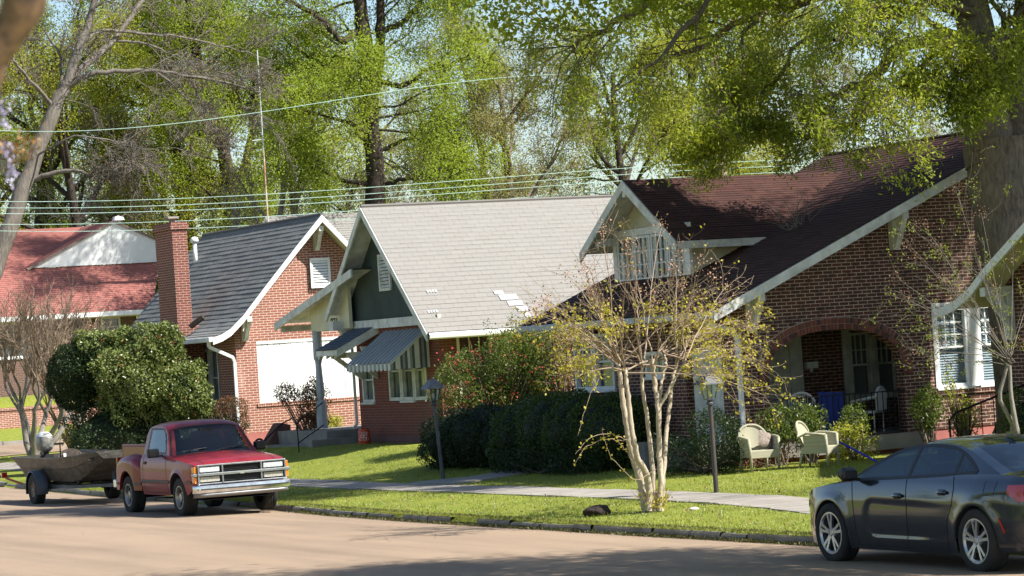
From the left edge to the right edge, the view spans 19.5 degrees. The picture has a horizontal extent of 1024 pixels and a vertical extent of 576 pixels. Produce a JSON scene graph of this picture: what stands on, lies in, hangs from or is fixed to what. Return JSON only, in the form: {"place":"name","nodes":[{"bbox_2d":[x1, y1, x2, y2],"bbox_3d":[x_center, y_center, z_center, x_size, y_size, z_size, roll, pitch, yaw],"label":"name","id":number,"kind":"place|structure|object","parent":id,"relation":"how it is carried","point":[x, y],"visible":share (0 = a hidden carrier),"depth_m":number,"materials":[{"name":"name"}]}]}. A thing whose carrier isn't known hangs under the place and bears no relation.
{"place":"outdoors","nodes":[
{"label":"outdoors","id":0,"kind":"place"},
{"bbox_2d":[0,441,67,455],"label":"cross road","id":1,"kind":"structure","parent":0,"point":[14,449],"depth_m":101.75,"materials":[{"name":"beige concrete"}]},
{"bbox_2d":[0,462,809,513],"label":"sidewalk","id":2,"kind":"structure","parent":0,"point":[789,503],"depth_m":52.81,"materials":[{"name":"concrete"}]},
{"bbox_2d":[408,468,537,484],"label":"front path","id":3,"kind":"structure","parent":0,"point":[478,478],"depth_m":60.22,"materials":[{"name":"concrete"}]},
{"bbox_2d":[0,0,1013,267],"label":"sky","id":4,"kind":"structure","parent":0,"point":[996,20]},
{"bbox_2d":[0,487,1023,575],"bbox_3d":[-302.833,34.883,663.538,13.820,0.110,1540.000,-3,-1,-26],"label":"road","id":5,"kind":"structure","parent":0,"point":[60,534],"depth_m":42.58,"materials":[{"name":"grey asphalt"}]},
{"bbox_2d":[1,470,120,503],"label":"trailer","id":6,"kind":"object","parent":5,"relation":"on","point":[37,485],"visible":0.69,"depth_m":65.27,"materials":[{"name":"black metal"}]},
{"bbox_2d":[10,432,121,491],"bbox_3d":[-9.460,3.825,65.482,1.780,1.363,5.690,-3,-1,-26],"label":"jon boat","id":7,"kind":"object","parent":6,"relation":"on","point":[73,465],"visible":0.87,"depth_m":64.15,"materials":[{"name":"paint"}]},
{"bbox_2d":[113,419,290,515],"bbox_3d":[-6.076,3.441,57.826,2.400,1.785,5.078,-3,-1,-26],"label":"pickup truck","id":8,"kind":"object","parent":5,"relation":"on","point":[187,464],"visible":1,"depth_m":56.78,"materials":[{"name":"red paint"}]},
{"bbox_2d":[809,426,1023,571],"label":"parked sedan","id":9,"kind":"object","parent":5,"relation":"on","point":[964,495],"visible":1,"depth_m":33.64,"materials":[{"name":"paint"}]},
{"bbox_2d":[0,394,1023,554],"bbox_3d":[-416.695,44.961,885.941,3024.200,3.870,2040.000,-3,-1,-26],"label":"ground","id":10,"kind":"structure","parent":0,"point":[12,434],"depth_m":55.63,"materials":[{"name":"green plant"}]},
{"bbox_2d":[0,0,46,188],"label":"wisteria vine","id":11,"kind":"object","parent":10,"relation":"on","point":[19,20],"visible":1,"depth_m":4.98,"materials":[{"name":"purple plant"}]},
{"bbox_2d":[0,0,90,267],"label":"background tree","id":12,"kind":"object","parent":10,"relation":"on","point":[4,132],"visible":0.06,"depth_m":159.70,"materials":[{"name":"green plant"}]},
{"bbox_2d":[0,404,98,428],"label":"retaining wall","id":13,"kind":"structure","parent":10,"relation":"on","point":[10,417],"depth_m":110.13,"materials":[{"name":"orange brick"}]},
{"bbox_2d":[20,338,88,448],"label":"bare crape myrtle","id":14,"kind":"object","parent":10,"relation":"on","point":[53,416],"visible":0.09,"depth_m":96.27,"materials":[{"name":"brown plant"}]},
{"bbox_2d":[0,273,116,455],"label":"bare crape myrtle","id":15,"kind":"object","parent":10,"relation":"on","point":[43,338],"visible":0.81,"depth_m":94.04,"materials":[{"name":"brown plant"}]},
{"bbox_2d":[0,0,152,267],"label":"background tree","id":16,"kind":"object","parent":10,"relation":"on","point":[43,167],"visible":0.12,"depth_m":133.13,"materials":[{"name":"green plant"}]},
{"bbox_2d":[45,334,117,433],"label":"evergreen shrub","id":17,"kind":"object","parent":10,"relation":"on","point":[72,377],"visible":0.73,"depth_m":79.98,"materials":[{"name":"green plant"}]},
{"bbox_2d":[0,52,169,266],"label":"background tree","id":18,"kind":"object","parent":10,"relation":"on","point":[47,156],"visible":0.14,"depth_m":134.57,"materials":[{"name":"green plant"}]},
{"bbox_2d":[0,216,188,396],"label":"red roof house","id":19,"kind":"structure","parent":10,"relation":"on","point":[130,288],"depth_m":117.72,"materials":[{"name":"brown brick"}]},
{"bbox_2d":[100,317,120,330],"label":"window","id":20,"kind":"structure","parent":19,"relation":"in","point":[114,319],"depth_m":117.23,"materials":[{"name":"grey glass"}]},
{"bbox_2d":[0,0,241,284],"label":"background tree","id":21,"kind":"object","parent":10,"relation":"on","point":[50,60],"visible":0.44,"depth_m":127.98,"materials":[{"name":"green plant"}]},
{"bbox_2d":[82,194,168,319],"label":"background tree","id":22,"kind":"object","parent":10,"relation":"on","point":[156,288],"visible":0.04,"depth_m":140.06,"materials":[{"name":"green plant"}]},
{"bbox_2d":[23,87,228,264],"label":"background tree","id":23,"kind":"object","parent":10,"relation":"on","point":[136,213],"visible":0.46,"depth_m":129.47,"materials":[{"name":"green plant"}]},
{"bbox_2d":[67,320,216,430],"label":"berry shrub","id":24,"kind":"object","parent":10,"relation":"on","point":[149,373],"visible":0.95,"depth_m":79.29,"materials":[{"name":"green plant"}]},
{"bbox_2d":[59,404,249,450],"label":"dark undergrowth","id":25,"kind":"object","parent":10,"relation":"on","point":[99,432],"visible":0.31,"depth_m":79.25,"materials":[{"name":"green plant"}]},
{"bbox_2d":[51,0,279,249],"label":"background tree","id":26,"kind":"object","parent":10,"relation":"on","point":[122,82],"visible":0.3,"depth_m":131.46,"materials":[{"name":"green plant"}]},
{"bbox_2d":[58,56,277,233],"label":"background tree","id":27,"kind":"object","parent":10,"relation":"on","point":[158,147],"visible":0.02,"depth_m":164.49,"materials":[{"name":"green plant"}]},
{"bbox_2d":[0,0,339,278],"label":"bare tree","id":28,"kind":"object","parent":10,"relation":"on","point":[69,81],"visible":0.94,"depth_m":91.67,"materials":[{"name":"grey plant"}]},
{"bbox_2d":[39,0,323,265],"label":"background tree","id":29,"kind":"object","parent":10,"relation":"on","point":[190,146],"visible":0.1,"depth_m":149.75,"materials":[{"name":"green plant"}]},
{"bbox_2d":[208,395,250,430],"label":"nandina shrub","id":30,"kind":"object","parent":10,"relation":"on","point":[237,403],"visible":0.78,"depth_m":79.76,"materials":[{"name":"brown plant"}]},
{"bbox_2d":[99,0,385,237],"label":"background tree","id":31,"kind":"object","parent":10,"relation":"on","point":[177,24],"visible":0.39,"depth_m":128.46,"materials":[{"name":"green plant"}]},
{"bbox_2d":[130,213,360,444],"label":"brick house","id":32,"kind":"structure","parent":10,"relation":"on","point":[225,300],"depth_m":82.01,"materials":[{"name":"red brick"}]},
{"bbox_2d":[205,349,216,402],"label":"window","id":33,"kind":"structure","parent":32,"relation":"in","point":[206,351],"depth_m":83.31,"materials":[{"name":"black glass"}]},
{"bbox_2d":[208,349,220,408],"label":"window","id":34,"kind":"structure","parent":32,"relation":"in","point":[210,352],"depth_m":82.72,"materials":[{"name":"black glass"}]},
{"bbox_2d":[256,336,358,402],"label":"boarded window","id":35,"kind":"structure","parent":32,"relation":"in","point":[292,361],"depth_m":81.62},
{"bbox_2d":[252,50,268,221],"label":"antenna mast","id":36,"kind":"object","parent":10,"relation":"on","point":[262,139],"visible":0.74,"depth_m":92.48,"materials":[{"name":"grey metal"}]},
{"bbox_2d":[255,417,294,445],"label":"wheelbarrow","id":37,"kind":"object","parent":10,"relation":"on","point":[271,438],"visible":0.48,"depth_m":77.70,"materials":[{"name":"metal"}]},
{"bbox_2d":[200,94,368,231],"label":"background tree","id":38,"kind":"object","parent":10,"relation":"on","point":[281,210],"visible":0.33,"depth_m":118.63,"materials":[{"name":"green plant"}]},
{"bbox_2d":[272,375,332,430],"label":"bush","id":39,"kind":"object","parent":10,"relation":"on","point":[311,419],"visible":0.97,"depth_m":76.95,"materials":[{"name":"brown plant"}]},
{"bbox_2d":[201,0,408,224],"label":"background tree","id":40,"kind":"object","parent":10,"relation":"on","point":[351,193],"visible":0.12,"depth_m":134.04,"materials":[{"name":"green plant"}]},
{"bbox_2d":[263,212,357,241],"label":"grey roof house","id":41,"kind":"structure","parent":10,"relation":"on","point":[344,228],"depth_m":114.21,"materials":[{"name":"brown"}]},
{"bbox_2d":[314,381,343,427],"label":"climbing vine","id":42,"kind":"object","parent":10,"relation":"on","point":[334,420],"visible":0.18,"depth_m":78.30,"materials":[{"name":"green plant"}]},
{"bbox_2d":[358,429,370,443],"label":"sign","id":43,"kind":"object","parent":10,"relation":"on","point":[363,436],"visible":1,"depth_m":73.59,"materials":[{"name":"plastic"}]},
{"bbox_2d":[205,0,526,214],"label":"background tree","id":44,"kind":"object","parent":10,"relation":"on","point":[368,63],"visible":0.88,"depth_m":115.96,"materials":[{"name":"green plant"}]},
{"bbox_2d":[306,49,446,208],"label":"background tree","id":45,"kind":"object","parent":10,"relation":"on","point":[388,140],"visible":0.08,"depth_m":159.31,"materials":[{"name":"green plant"}]},
{"bbox_2d":[421,377,444,478],"bbox_3d":[-1.567,2.896,61.171,0.380,2.152,0.380,-3,-1,-26],"label":"lamp post","id":46,"kind":"object","parent":10,"relation":"on","point":[431,383],"visible":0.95,"depth_m":61.13,"materials":[{"name":"metal"}]},
{"bbox_2d":[268,194,613,452],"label":"grey roof house","id":47,"kind":"structure","parent":10,"relation":"on","point":[406,295],"depth_m":72.97,"materials":[{"name":"red brick"}]},
{"bbox_2d":[361,363,375,404],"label":"window","id":48,"kind":"structure","parent":47,"relation":"in","point":[371,400],"depth_m":74.70,"materials":[{"name":"white paint"}]},
{"bbox_2d":[387,362,408,400],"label":"window","id":49,"kind":"structure","parent":47,"relation":"in","point":[392,397],"depth_m":73.22,"materials":[{"name":"white paint"}]},
{"bbox_2d":[400,368,421,402],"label":"window","id":50,"kind":"structure","parent":47,"relation":"in","point":[405,399],"depth_m":72.50,"materials":[{"name":"white paint"}]},
{"bbox_2d":[413,367,427,399],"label":"window","id":51,"kind":"structure","parent":47,"relation":"in","point":[423,371],"depth_m":71.84,"materials":[{"name":"white paint"}]},
{"bbox_2d":[456,336,492,398],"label":"window","id":52,"kind":"structure","parent":47,"relation":"in","point":[457,339],"depth_m":70.83,"materials":[{"name":"beige paint"}]},
{"bbox_2d":[364,90,530,202],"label":"background tree","id":53,"kind":"object","parent":10,"relation":"on","point":[403,197],"visible":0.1,"depth_m":150.25,"materials":[{"name":"green plant"}]},
{"bbox_2d":[416,401,513,470],"bbox_3d":[-0.572,3.139,63.357,2.066,1.539,3.415,-3,-1,-36],"label":"clipped hedge","id":54,"kind":"object","parent":10,"relation":"on","point":[464,436],"visible":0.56,"depth_m":62.86,"materials":[{"name":"green plant"}]},
{"bbox_2d":[361,0,609,199],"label":"background tree","id":55,"kind":"object","parent":10,"relation":"on","point":[524,110],"visible":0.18,"depth_m":140.89,"materials":[{"name":"green plant"}]},
{"bbox_2d":[425,302,571,416],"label":"quince bush","id":56,"kind":"object","parent":10,"relation":"on","point":[528,362],"visible":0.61,"depth_m":66.72,"materials":[{"name":"green plant"}]},
{"bbox_2d":[408,8,612,201],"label":"background tree","id":57,"kind":"object","parent":10,"relation":"on","point":[485,121],"visible":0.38,"depth_m":119.49,"materials":[{"name":"green plant"}]},
{"bbox_2d":[0,481,1023,552],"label":"kerb","id":58,"kind":"structure","parent":10,"relation":"on","point":[707,534],"depth_m":46.42,"materials":[{"name":"concrete"}]},
{"bbox_2d":[497,324,534,385],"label":"leafy bush","id":59,"kind":"object","parent":10,"relation":"on","point":[511,346],"visible":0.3,"depth_m":67.52,"materials":[{"name":"green plant"}]},
{"bbox_2d":[487,443,607,475],"bbox_3d":[0.612,3.434,59.819,1.197,0.706,5.026,-3,-1,-26],"label":"hedge skirt","id":60,"kind":"object","parent":10,"relation":"on","point":[550,467],"visible":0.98,"depth_m":59.41,"materials":[{"name":"green plant"}]},
{"bbox_2d":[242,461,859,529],"bbox_3d":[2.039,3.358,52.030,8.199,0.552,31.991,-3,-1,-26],"label":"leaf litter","id":61,"kind":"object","parent":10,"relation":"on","point":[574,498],"visible":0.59,"depth_m":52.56,"materials":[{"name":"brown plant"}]},
{"bbox_2d":[539,330,573,395],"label":"budding bush","id":62,"kind":"object","parent":10,"relation":"on","point":[564,386],"visible":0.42,"depth_m":66.48,"materials":[{"name":"green plant"}]},
{"bbox_2d":[293,449,835,528],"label":"clover flowers","id":63,"kind":"object","parent":10,"relation":"on","point":[607,503],"visible":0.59,"depth_m":49.94,"materials":[{"name":"plant"}]},
{"bbox_2d":[484,385,663,471],"bbox_3d":[1.231,2.840,60.129,2.256,1.817,5.263,-3,-1,-26],"label":"clipped hedge","id":64,"kind":"object","parent":10,"relation":"on","point":[550,423],"visible":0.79,"depth_m":59.02,"materials":[{"name":"green plant"}]},
{"bbox_2d":[583,505,610,516],"bbox_3d":[1.311,3.473,46.374,0.462,0.215,0.367,-3,-1,-26],"label":"dark rock","id":65,"kind":"object","parent":10,"relation":"on","point":[595,510],"visible":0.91,"depth_m":46.24,"materials":[{"name":"grey stone"}]},
{"bbox_2d":[286,503,960,552],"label":"weeds","id":66,"kind":"object","parent":10,"relation":"on","point":[663,535],"visible":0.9,"depth_m":44.94,"materials":[{"name":"green plant"}]},
{"bbox_2d":[505,0,762,198],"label":"background tree","id":67,"kind":"object","parent":10,"relation":"on","point":[619,156],"visible":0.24,"depth_m":125.92,"materials":[{"name":"green plant"}]},
{"bbox_2d":[506,198,803,512],"bbox_3d":[2.255,1.030,46.419,6.441,5.029,4.651,-3,-1,-26],"label":"crape myrtle","id":68,"kind":"object","parent":10,"relation":"on","point":[651,497],"visible":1,"depth_m":46.07,"materials":[{"name":"yellow plant"}]},
{"bbox_2d":[551,0,810,195],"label":"background tree","id":69,"kind":"object","parent":10,"relation":"on","point":[607,157],"visible":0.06,"depth_m":139.31,"materials":[{"name":"green plant"}]},
{"bbox_2d":[645,404,747,474],"bbox_3d":[3.464,2.761,54.902,1.466,1.431,2.567,-3,-1,-26],"label":"dark foundation shrub","id":70,"kind":"object","parent":10,"relation":"on","point":[701,455],"visible":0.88,"depth_m":54.68,"materials":[{"name":"green plant"}]},
{"bbox_2d":[693,370,723,492],"bbox_3d":[3.322,2.406,49.621,0.380,2.090,0.380,-3,-1,-26],"label":"lamp post","id":71,"kind":"object","parent":10,"relation":"on","point":[710,402],"visible":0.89,"depth_m":49.59,"materials":[{"name":"metal"}]},
{"bbox_2d":[704,57,726,175],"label":"utility pole","id":72,"kind":"object","parent":10,"relation":"on","point":[715,115],"visible":0.02,"depth_m":93.22,"materials":[{"name":"brown wood"}]},
{"bbox_2d":[13,218,355,231],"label":"power line","id":73,"kind":"object","parent":72,"relation":"attached to","point":[134,230],"visible":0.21,"depth_m":85.65,"materials":[{"name":"metal"}]},
{"bbox_2d":[0,190,615,224],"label":"power line","id":74,"kind":"object","parent":72,"relation":"attached to","point":[246,217],"visible":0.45,"depth_m":86.71,"materials":[{"name":"metal"}]},
{"bbox_2d":[0,74,697,131],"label":"power line","id":75,"kind":"object","parent":72,"relation":"attached to","point":[289,107],"visible":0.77,"depth_m":87.14,"materials":[{"name":"metal"}]},
{"bbox_2d":[0,172,789,213],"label":"power line","id":76,"kind":"object","parent":72,"relation":"attached to","point":[338,201],"visible":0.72,"depth_m":87.95,"materials":[{"name":"metal"}]},
{"bbox_2d":[0,159,815,201],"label":"power line","id":77,"kind":"object","parent":72,"relation":"attached to","point":[336,189],"visible":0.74,"depth_m":87.39,"materials":[{"name":"metal"}]},
{"bbox_2d":[73,165,806,207],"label":"power line","id":78,"kind":"object","parent":72,"relation":"attached to","point":[400,191],"visible":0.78,"depth_m":88.56,"materials":[{"name":"metal"}]},
{"bbox_2d":[622,0,815,177],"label":"background tree","id":79,"kind":"object","parent":10,"relation":"on","point":[762,170],"visible":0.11,"depth_m":129.87,"materials":[{"name":"green plant"}]},
{"bbox_2d":[430,0,1023,433],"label":"oak tree","id":80,"kind":"object","parent":10,"relation":"on","point":[980,92],"visible":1,"depth_m":56.31,"materials":[{"name":"green plant"}]},
{"bbox_2d":[515,132,995,469],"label":"arched porch house","id":81,"kind":"structure","parent":10,"relation":"on","point":[819,267],"depth_m":58.30,"materials":[{"name":"red brick"}]},
{"bbox_2d":[572,334,602,392],"bbox_3d":[1.632,1.556,61.779,0.450,1.200,0.950,-3,-1,-26],"label":"window","id":82,"kind":"structure","parent":81,"relation":"in","point":[578,383],"depth_m":61.88,"materials":[{"name":"white paint"}]},
{"bbox_2d":[592,333,616,392],"bbox_3d":[2.025,1.516,60.971,0.450,1.200,0.950,-3,-1,-26],"label":"window","id":83,"kind":"structure","parent":81,"relation":"in","point":[609,383],"depth_m":61.07,"materials":[{"name":"white glass"}]},
{"bbox_2d":[644,351,666,379],"bbox_3d":[2.970,1.524,59.037,0.450,0.550,0.890,-3,-1,-26],"label":"window","id":84,"kind":"structure","parent":81,"relation":"in","point":[648,354],"depth_m":59.08,"materials":[{"name":"grey glass"}]},
{"bbox_2d":[691,349,726,444],"bbox_3d":[3.816,2.082,57.277,0.050,1.860,1.200,-3,-1,-26],"label":"window","id":85,"kind":"structure","parent":81,"relation":"in","point":[700,403],"depth_m":57.36,"materials":[{"name":"white paint"}]},
{"bbox_2d":[780,392,814,439],"bbox_3d":[5.508,2.447,57.538,0.665,0.904,0.573,-3,-1,-11],"label":"porch chair","id":86,"kind":"object","parent":81,"relation":"on","point":[805,393],"visible":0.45,"depth_m":57.29,"materials":[{"name":"white wicker"}]},
{"bbox_2d":[818,392,845,430],"bbox_3d":[6.174,2.385,57.739,0.558,0.790,0.080,-3,-1,-26],"label":"blue cloth","id":87,"kind":"object","parent":81,"relation":"hanging from","point":[830,407],"visible":0.54,"depth_m":57.72,"materials":[{"name":"blue fabric"}]},
{"bbox_2d":[849,332,873,399],"bbox_3d":[6.977,1.582,60.467,0.590,1.350,0.450,-3,-1,-26],"label":"window","id":88,"kind":"structure","parent":81,"relation":"in","point":[857,354],"depth_m":60.42,"materials":[{"name":"white paint"}]},
{"bbox_2d":[850,386,886,432],"bbox_3d":[6.946,2.365,58.080,0.572,0.904,0.665,-4,-1,29],"label":"porch chair","id":89,"kind":"object","parent":81,"relation":"on","point":[880,388],"visible":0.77,"depth_m":57.94,"materials":[{"name":"grey metal"}]},
{"bbox_2d":[864,336,896,397],"bbox_3d":[7.520,1.552,60.732,0.580,1.350,0.450,-3,-1,-26],"label":"window","id":90,"kind":"structure","parent":81,"relation":"in","point":[882,351],"depth_m":60.70,"materials":[{"name":"glass"}]},
{"bbox_2d":[935,309,974,390],"bbox_3d":[8.492,1.176,58.219,0.860,1.600,0.450,-3,-1,-26],"label":"window","id":91,"kind":"structure","parent":81,"relation":"in","point":[960,382],"depth_m":58.20,"materials":[{"name":"white glass"}]},
{"bbox_2d":[977,307,994,386],"bbox_3d":[9.318,1.130,58.622,0.700,1.600,0.450,-3,-1,-26],"label":"window","id":92,"kind":"structure","parent":81,"relation":"in","point":[987,374],"depth_m":58.54,"materials":[{"name":"white paint"}]},
{"bbox_2d":[736,424,780,471],"bbox_3d":[4.449,2.888,54.092,0.703,0.854,0.672,-3,-1,-18],"label":"wicker chair","id":93,"kind":"object","parent":10,"relation":"on","point":[752,449],"visible":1,"depth_m":54.05,"materials":[{"name":"beige wicker"}]},
{"bbox_2d":[758,430,771,448],"bbox_3d":[4.595,2.751,54.150,0.340,0.320,0.100,21,-30,-33],"label":"cushion","id":94,"kind":"object","parent":93,"relation":"on","point":[764,439],"visible":1,"depth_m":54.10,"materials":[{"name":"beige fabric"}]},
{"bbox_2d":[727,442,798,468],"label":"red leaf plants","id":95,"kind":"object","parent":10,"relation":"on","point":[762,461],"visible":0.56,"depth_m":54.89,"materials":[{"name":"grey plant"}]},
{"bbox_2d":[753,403,800,465],"bbox_3d":[4.882,2.690,54.959,0.876,1.182,0.684,-3,-1,-26],"label":"porch shrub","id":96,"kind":"object","parent":10,"relation":"on","point":[783,432],"visible":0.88,"depth_m":54.91,"materials":[{"name":"green plant"}]},
{"bbox_2d":[784,400,833,463],"bbox_3d":[5.390,2.643,55.182,1.009,1.225,0.774,-3,-1,-26],"label":"porch shrub","id":97,"kind":"object","parent":10,"relation":"on","point":[819,425],"visible":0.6,"depth_m":55.08,"materials":[{"name":"green plant"}]},
{"bbox_2d":[795,421,838,467],"bbox_3d":[5.459,2.797,53.686,0.672,0.854,0.703,-4,-1,26],"label":"wicker chair","id":98,"kind":"object","parent":10,"relation":"on","point":[822,441],"visible":1,"depth_m":53.47,"materials":[{"name":"beige wicker"}]},
{"bbox_2d":[743,2,899,174],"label":"background tree","id":99,"kind":"object","parent":10,"relation":"on","point":[845,68],"visible":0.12,"depth_m":133.76,"materials":[{"name":"green plant"}]},
{"bbox_2d":[824,419,882,461],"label":"porch shrub","id":100,"kind":"object","parent":10,"relation":"on","point":[844,458],"visible":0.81,"depth_m":55.00,"materials":[{"name":"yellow plant"}]},
{"bbox_2d":[838,400,870,458],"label":"porch shrub","id":101,"kind":"object","parent":10,"relation":"on","point":[849,414],"visible":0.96,"depth_m":55.43,"materials":[{"name":"green plant"}]},
{"bbox_2d":[908,380,949,442],"bbox_3d":[7.836,2.425,56.282,0.688,1.388,0.864,-5,-1,39],"label":"porch shrub","id":102,"kind":"object","parent":10,"relation":"on","point":[932,400],"visible":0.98,"depth_m":56.25,"materials":[{"name":"green plant"}]},
{"bbox_2d":[912,99,963,138],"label":"background tree","id":103,"kind":"object","parent":10,"relation":"on","point":[933,129],"visible":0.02,"depth_m":150.12,"materials":[{"name":"green plant"}]},
{"bbox_2d":[860,145,1023,433],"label":"bare sapling","id":104,"kind":"object","parent":10,"relation":"on","point":[1013,420],"visible":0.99,"depth_m":47.65,"materials":[{"name":"grey plant"}]},
{"bbox_2d":[941,366,989,436],"bbox_3d":[8.443,2.201,55.731,0.928,1.636,0.714,-3,-1,-26],"label":"yellow shrub","id":105,"kind":"object","parent":10,"relation":"on","point":[963,429],"visible":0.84,"depth_m":55.64,"materials":[{"name":"green plant"}]},
{"bbox_2d":[934,223,1023,437],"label":"corner eave house","id":106,"kind":"structure","parent":10,"relation":"on","point":[980,296],"depth_m":52.78,"materials":[{"name":"paint"}]},
{"bbox_2d":[996,383,1023,433],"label":"green shrub","id":107,"kind":"object","parent":10,"relation":"on","point":[1020,412],"visible":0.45,"depth_m":51.86,"materials":[{"name":"green plant"}]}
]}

